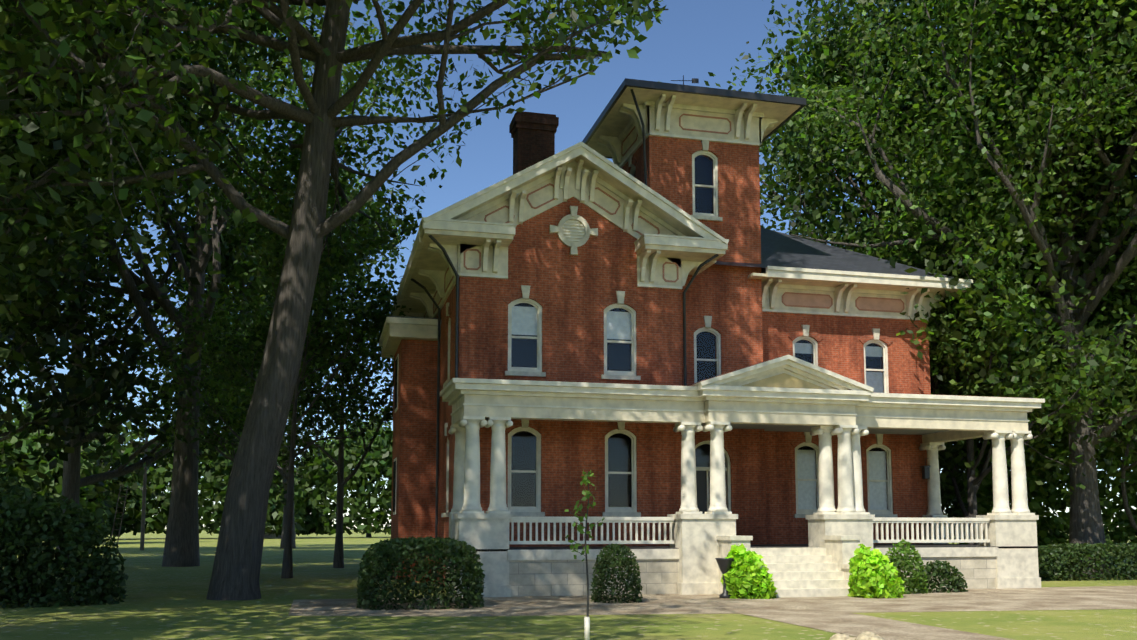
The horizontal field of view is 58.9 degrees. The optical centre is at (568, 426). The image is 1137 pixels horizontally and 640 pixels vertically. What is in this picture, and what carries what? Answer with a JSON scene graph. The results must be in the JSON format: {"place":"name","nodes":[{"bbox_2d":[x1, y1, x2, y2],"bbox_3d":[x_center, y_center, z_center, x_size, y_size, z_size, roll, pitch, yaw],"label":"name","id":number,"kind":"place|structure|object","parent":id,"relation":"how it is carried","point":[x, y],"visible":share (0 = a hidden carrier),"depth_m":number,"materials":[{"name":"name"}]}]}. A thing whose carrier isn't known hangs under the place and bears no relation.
{"place":"outdoors","nodes":[
{"label":"outdoors","id":0,"kind":"place"},
{"bbox_2d":[437,197,681,583],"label":"gable block walls","id":1,"kind":"structure","parent":0,"point":[574,290],"depth_m":30.82,"materials":[{"name":"red brick"}]},
{"bbox_2d":[0,529,1136,639],"bbox_3d":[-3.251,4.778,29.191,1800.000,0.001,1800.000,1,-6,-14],"label":"lawn","id":2,"kind":"structure","parent":0,"point":[160,602],"depth_m":20.31,"materials":[{"name":"green plant"}]},
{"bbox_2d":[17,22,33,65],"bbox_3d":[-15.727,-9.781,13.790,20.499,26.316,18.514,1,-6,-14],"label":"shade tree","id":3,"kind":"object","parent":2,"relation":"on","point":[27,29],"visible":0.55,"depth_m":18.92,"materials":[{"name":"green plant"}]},
{"bbox_2d":[0,468,54,603],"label":"hedge","id":4,"kind":"object","parent":2,"relation":"on","point":[18,487],"visible":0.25,"depth_m":25.29,"materials":[{"name":"green plant"}]},
{"bbox_2d":[0,181,80,362],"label":"tree","id":5,"kind":"object","parent":2,"relation":"on","point":[17,356],"visible":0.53,"depth_m":31.59,"materials":[{"name":"green plant"}]},
{"bbox_2d":[0,427,104,535],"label":"tree belt","id":6,"kind":"object","parent":2,"relation":"on","point":[40,464],"visible":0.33,"depth_m":102.97,"materials":[{"name":"green plant"}]},
{"bbox_2d":[0,411,111,530],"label":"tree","id":7,"kind":"object","parent":2,"relation":"on","point":[107,511],"depth_m":142.36,"materials":[{"name":"green plant"}]},
{"bbox_2d":[0,490,127,608],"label":"hedge","id":8,"kind":"object","parent":2,"relation":"on","point":[57,528],"visible":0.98,"depth_m":24.11,"materials":[{"name":"green plant"}]},
{"bbox_2d":[0,359,162,541],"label":"tree","id":9,"kind":"object","parent":2,"relation":"on","point":[118,451],"depth_m":110.99,"materials":[{"name":"green plant"}]},
{"bbox_2d":[1,18,173,337],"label":"tree","id":10,"kind":"object","parent":2,"relation":"on","point":[85,232],"depth_m":42.50,"materials":[{"name":"green plant"}]},
{"bbox_2d":[0,211,180,384],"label":"tree","id":11,"kind":"object","parent":2,"relation":"on","point":[131,314],"depth_m":70.85,"materials":[{"name":"green plant"}]},
{"bbox_2d":[90,360,137,496],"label":"tree","id":12,"kind":"object","parent":2,"relation":"on","point":[106,401],"depth_m":154.34,"materials":[{"name":"green plant"}]},
{"bbox_2d":[109,485,128,547],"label":"ladder","id":13,"kind":"object","parent":2,"relation":"on","point":[116,512],"visible":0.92,"depth_m":75.39,"materials":[{"name":"brown wood"}]},
{"bbox_2d":[0,17,238,486],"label":"tree","id":14,"kind":"object","parent":2,"relation":"on","point":[116,376],"depth_m":45.23,"materials":[{"name":"green plant"}]},
{"bbox_2d":[130,437,157,549],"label":"tree","id":15,"kind":"object","parent":2,"relation":"on","point":[142,535],"visible":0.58,"depth_m":81.30,"materials":[{"name":"brown wood"}]},
{"bbox_2d":[0,0,369,299],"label":"tree","id":16,"kind":"object","parent":2,"relation":"on","point":[236,60],"depth_m":32.60,"materials":[{"name":"green plant"}]},
{"bbox_2d":[0,0,398,558],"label":"tree","id":17,"kind":"object","parent":2,"relation":"on","point":[227,260],"depth_m":58.15,"materials":[{"name":"green plant"}]},
{"bbox_2d":[98,435,307,536],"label":"tree belt","id":18,"kind":"object","parent":2,"relation":"on","point":[212,487],"visible":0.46,"depth_m":154.62,"materials":[{"name":"green plant"}]},
{"bbox_2d":[0,1,431,566],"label":"tree","id":19,"kind":"object","parent":2,"relation":"on","point":[181,547],"depth_m":48.30,"materials":[{"name":"green plant"}]},
{"bbox_2d":[123,269,384,467],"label":"small tree","id":20,"kind":"object","parent":2,"relation":"on","point":[232,418],"depth_m":56.10,"materials":[{"name":"green plant"}]},
{"bbox_2d":[135,135,373,548],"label":"tree","id":21,"kind":"object","parent":2,"relation":"on","point":[254,298],"depth_m":87.18,"materials":[{"name":"green plant"}]},
{"bbox_2d":[133,157,410,578],"bbox_3d":[-10.484,-1.843,37.921,11.065,15.312,10.162,1,-6,-14],"label":"small tree","id":22,"kind":"object","parent":2,"relation":"on","point":[360,311],"depth_m":37.86,"materials":[{"name":"green plant"}]},
{"bbox_2d":[223,422,325,483],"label":"tree","id":23,"kind":"object","parent":2,"relation":"on","point":[309,468],"depth_m":169.74,"materials":[{"name":"green plant"}]},
{"bbox_2d":[264,522,295,537],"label":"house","id":24,"kind":"structure","parent":2,"relation":"on","point":[272,535],"depth_m":167.80,"materials":[{"name":"grey"}]},
{"bbox_2d":[194,173,414,567],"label":"small tree","id":25,"kind":"object","parent":2,"relation":"on","point":[348,372],"depth_m":46.06,"materials":[{"name":"green plant"}]},
{"bbox_2d":[0,0,668,600],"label":"tree","id":26,"kind":"object","parent":2,"relation":"on","point":[28,156],"depth_m":26.72,"materials":[{"name":"green plant"}]},
{"bbox_2d":[296,428,392,534],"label":"tree belt","id":27,"kind":"object","parent":2,"relation":"on","point":[319,507],"visible":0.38,"depth_m":170.63,"materials":[{"name":"green plant"}]},
{"bbox_2d":[333,400,391,536],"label":"tree","id":28,"kind":"object","parent":2,"relation":"on","point":[375,424],"depth_m":184.48,"materials":[{"name":"green plant"}]},
{"bbox_2d":[390,339,437,581],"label":"brick wall","id":29,"kind":"structure","parent":2,"relation":"on","point":[414,433],"depth_m":34.57,"materials":[{"name":"red brick"}]},
{"bbox_2d":[356,536,485,609],"bbox_3d":[-3.491,3.433,23.780,2.992,1.706,2.293,1,-6,-14],"label":"bush","id":30,"kind":"object","parent":2,"relation":"on","point":[389,553],"visible":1,"depth_m":23.06,"materials":[{"name":"green plant"}]},
{"bbox_2d":[565,469,604,616],"bbox_3d":[0.230,2.071,16.206,0.582,2.810,0.644,1,-6,-14],"label":"sapling","id":31,"kind":"object","parent":2,"relation":"on","point":[586,481],"depth_m":16.27,"materials":[{"name":"green plant"}]},
{"bbox_2d":[584,617,589,639],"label":"sapling guard","id":32,"kind":"object","parent":2,"relation":"on","point":[586,628],"visible":0.91,"depth_m":16.11,"materials":[{"name":"white paint"}]},
{"bbox_2d":[446,556,996,596],"bbox_3d":[5.118,4.373,31.223,17.800,1.210,5.160,1,-6,-14],"label":"porch foundation","id":33,"kind":"object","parent":2,"relation":"on","point":[552,577],"visible":0.19,"depth_m":27.49,"materials":[{"name":"stone"}]},
{"bbox_2d":[471,544,1037,551],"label":"porch floor","id":34,"kind":"structure","parent":33,"relation":"on","point":[771,546],"depth_m":30.49,"materials":[{"name":"beige stone"}]},
{"bbox_2d":[441,140,1040,597],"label":"stone trim","id":35,"kind":"structure","parent":2,"relation":"on","point":[817,566],"depth_m":28.08,"materials":[{"name":"beige stone"}]},
{"bbox_2d":[448,416,1034,516],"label":"porch columns","id":36,"kind":"structure","parent":35,"relation":"on","point":[466,484],"depth_m":29.25,"materials":[{"name":"white paint"}]},
{"bbox_2d":[474,354,1015,397],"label":"porch roof","id":37,"kind":"structure","parent":35,"relation":"on","point":[723,374],"depth_m":28.38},
{"bbox_2d":[742,373,825,388],"bbox_3d":[6.211,-1.339,29.021,2.680,0.420,0.040,1,-6,-14],"label":"panel","id":38,"kind":"object","parent":35,"relation":"attached to","point":[785,380],"visible":0.91,"depth_m":29.00,"materials":[{"name":"paint"}]},
{"bbox_2d":[701,424,947,434],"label":"porch ceiling","id":39,"kind":"structure","parent":35,"relation":"attached to","point":[792,428],"depth_m":34.06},
{"bbox_2d":[728,550,770,598],"bbox_3d":[4.732,3.919,26.538,1.301,1.386,1.166,1,-6,-14],"label":"lime shrub","id":40,"kind":"object","parent":2,"relation":"on","point":[753,564],"visible":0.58,"depth_m":26.17,"materials":[{"name":"green plant"}]},
{"bbox_2d":[658,0,1031,269],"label":"tree","id":41,"kind":"object","parent":2,"relation":"on","point":[778,143],"depth_m":48.59,"materials":[{"name":"green plant"}]},
{"bbox_2d":[829,631,883,639],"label":"rock","id":42,"kind":"object","parent":2,"relation":"on","point":[866,635],"visible":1,"depth_m":13.05,"materials":[{"name":"stone"}]},
{"bbox_2d":[847,549,897,597],"bbox_3d":[8.132,3.958,26.818,1.320,1.399,1.135,1,-6,-14],"label":"lime shrub","id":43,"kind":"object","parent":2,"relation":"on","point":[878,574],"visible":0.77,"depth_m":26.44,"materials":[{"name":"green plant"}]},
{"bbox_2d":[870,565,904,597],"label":"lime shrub","id":44,"kind":"object","parent":2,"relation":"on","point":[900,591],"visible":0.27,"depth_m":26.48,"materials":[{"name":"green plant"}]},
{"bbox_2d":[756,7,1130,501],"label":"tree","id":45,"kind":"object","parent":2,"relation":"on","point":[804,57],"depth_m":48.16,"materials":[{"name":"green plant"}]},
{"bbox_2d":[931,371,981,536],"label":"tree","id":46,"kind":"object","parent":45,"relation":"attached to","point":[949,455],"visible":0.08,"depth_m":41.97,"materials":[{"name":"green plant"}]},
{"bbox_2d":[952,316,1136,551],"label":"tree","id":47,"kind":"object","parent":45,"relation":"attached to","point":[1057,528],"visible":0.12,"depth_m":40.16,"materials":[{"name":"green plant"}]},
{"bbox_2d":[784,0,1136,488],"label":"tree","id":48,"kind":"object","parent":2,"relation":"on","point":[798,152],"depth_m":42.22,"materials":[{"name":"green plant"}]},
{"bbox_2d":[788,0,1136,577],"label":"tree","id":49,"kind":"object","parent":2,"relation":"on","point":[1085,13],"depth_m":36.01,"materials":[{"name":"green plant"}]},
{"bbox_2d":[836,104,1136,544],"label":"tree","id":50,"kind":"object","parent":2,"relation":"on","point":[944,337],"depth_m":36.01,"materials":[{"name":"green plant"}]},
{"bbox_2d":[894,2,1136,471],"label":"tree","id":51,"kind":"object","parent":2,"relation":"on","point":[1117,220],"depth_m":38.06,"materials":[{"name":"green plant"}]},
{"bbox_2d":[914,56,1136,376],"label":"tree","id":52,"kind":"object","parent":2,"relation":"on","point":[1084,291],"depth_m":37.19,"materials":[{"name":"green plant"}]},
{"bbox_2d":[930,143,1136,530],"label":"tree","id":53,"kind":"object","parent":2,"relation":"on","point":[1131,426],"depth_m":37.49,"materials":[{"name":"green plant"}]},
{"bbox_2d":[940,153,1136,563],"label":"tree","id":54,"kind":"object","parent":2,"relation":"on","point":[989,386],"depth_m":49.18,"materials":[{"name":"green plant"}]},
{"bbox_2d":[1038,542,1136,580],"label":"hedge","id":55,"kind":"object","parent":2,"relation":"on","point":[1064,552],"visible":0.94,"depth_m":35.33,"materials":[{"name":"green plant"}]},
{"bbox_2d":[0,0,1136,528],"label":"sky","id":56,"kind":"structure","parent":0,"point":[693,38],"materials":[{"name":"blue"}]},
{"bbox_2d":[393,155,882,511],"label":"window panes","id":57,"kind":"structure","parent":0,"point":[526,356],"depth_m":31.35,"materials":[{"name":"grey glass"}]},
{"bbox_2d":[424,114,904,316],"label":"frieze panels","id":58,"kind":"object","parent":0,"point":[601,207],"visible":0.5,"depth_m":34.22,"materials":[{"name":"beige paint"}]},
{"bbox_2d":[444,143,895,462],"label":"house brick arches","id":59,"kind":"structure","parent":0,"point":[541,429],"depth_m":33.55,"materials":[{"name":"beige stone"}]},
{"bbox_2d":[411,75,929,572],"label":"gutters and downspouts","id":60,"kind":"object","parent":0,"point":[635,83],"visible":0.6,"depth_m":33.58,"materials":[{"name":"brown metal"}]},
{"bbox_2d":[388,227,953,318],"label":"roof","id":61,"kind":"structure","parent":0,"point":[779,249],"depth_m":36.58,"materials":[{"name":"grey"}]},
{"bbox_2d":[509,111,558,174],"bbox_3d":[-1.267,-8.920,36.536,1.600,4.720,1.140,1,-6,-14],"label":"house chimney","id":62,"kind":"object","parent":61,"relation":"on","point":[533,135],"visible":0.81,"depth_m":36.22,"materials":[{"name":"red brick"}]},
{"bbox_2d":[393,150,989,543],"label":"window frames","id":63,"kind":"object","parent":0,"point":[950,527],"depth_m":30.64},
{"bbox_2d":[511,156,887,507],"bbox_3d":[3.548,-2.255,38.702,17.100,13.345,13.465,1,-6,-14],"label":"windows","id":64,"kind":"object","parent":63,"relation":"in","point":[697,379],"visible":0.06,"depth_m":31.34,"materials":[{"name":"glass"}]},
{"bbox_2d":[621,136,766,544],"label":"house tower walls","id":65,"kind":"structure","parent":0,"point":[728,298],"depth_m":34.10,"materials":[{"name":"red brick"}]},
{"bbox_2d":[512,306,886,509],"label":"window blinds","id":66,"kind":"object","parent":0,"point":[802,459],"depth_m":35.11,"materials":[{"name":"white fabric"}]},
{"bbox_2d":[696,471,726,513],"bbox_3d":[4.613,2.696,33.449,1.350,2.450,0.060,1,-6,-14],"label":"window","id":67,"kind":"structure","parent":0,"point":[701,491],"depth_m":33.44,"materials":[{"name":"black glass"}]},
{"bbox_2d":[379,87,1044,442],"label":"cornice trim","id":68,"kind":"structure","parent":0,"point":[454,390],"depth_m":30.60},
{"bbox_2d":[288,586,1136,639],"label":"gravel path","id":69,"kind":"structure","parent":0,"point":[836,614],"depth_m":23.00,"materials":[{"name":"beige gravel"}]},
{"bbox_2d":[590,543,642,602],"bbox_3d":[1.190,3.665,25.237,1.295,1.500,1.288,1,-6,-14],"label":"round bush","id":70,"kind":"object","parent":69,"relation":"on","point":[612,559],"visible":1,"depth_m":24.95,"materials":[{"name":"green plant"}]},
{"bbox_2d":[313,587,1109,605],"bbox_3d":[5.172,4.593,27.416,23.500,0.001,2.300,1,-6,-14],"label":"dirt strip","id":71,"kind":"object","parent":69,"relation":"on","point":[528,599],"visible":0.64,"depth_m":26.54,"materials":[{"name":"brown soil"}]},
{"bbox_2d":[715,558,733,597],"bbox_3d":[4.126,3.986,26.492,0.520,1.040,0.520,1,-6,-14],"label":"iron urn","id":72,"kind":"object","parent":71,"relation":"on","point":[724,564],"visible":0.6,"depth_m":26.38,"materials":[{"name":"metal"}]},
{"bbox_2d":[748,567,777,598],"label":"lime shrub","id":73,"kind":"object","parent":71,"relation":"on","point":[769,593],"visible":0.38,"depth_m":26.15,"materials":[{"name":"green plant"}]},
{"bbox_2d":[885,539,928,593],"bbox_3d":[9.445,3.953,28.376,1.460,1.594,1.064,1,-6,-14],"label":"shrub","id":74,"kind":"object","parent":71,"relation":"on","point":[904,561],"visible":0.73,"depth_m":28.20,"materials":[{"name":"green plant"}]},
{"bbox_2d":[909,560,968,592],"bbox_3d":[10.618,4.320,28.953,1.856,1.009,1.103,1,-6,-14],"label":"shrub","id":75,"kind":"object","parent":71,"relation":"on","point":[952,581],"visible":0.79,"depth_m":28.71,"materials":[{"name":"green plant"}]},
{"bbox_2d":[720,543,751,591],"bbox_3d":[4.468,3.717,26.555,0.938,1.293,0.885,1,-6,-14],"label":"lime shrub","id":76,"kind":"object","parent":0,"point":[734,551],"visible":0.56,"depth_m":26.37,"materials":[{"name":"green plant"}]},
{"bbox_2d":[783,294,902,310],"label":"frieze panels","id":77,"kind":"object","parent":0,"point":[825,301],"visible":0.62,"depth_m":35.61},
{"bbox_2d":[762,312,930,543],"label":"house wing walls","id":78,"kind":"structure","parent":0,"point":[840,348],"depth_m":35.59,"materials":[{"name":"red brick"}]},
{"bbox_2d":[848,544,876,587],"bbox_3d":[7.865,3.733,26.825,0.875,1.223,0.882,1,-6,-14],"label":"lime shrub","id":79,"kind":"object","parent":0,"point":[862,551],"visible":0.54,"depth_m":26.67,"materials":[{"name":"green plant"}]}
]}

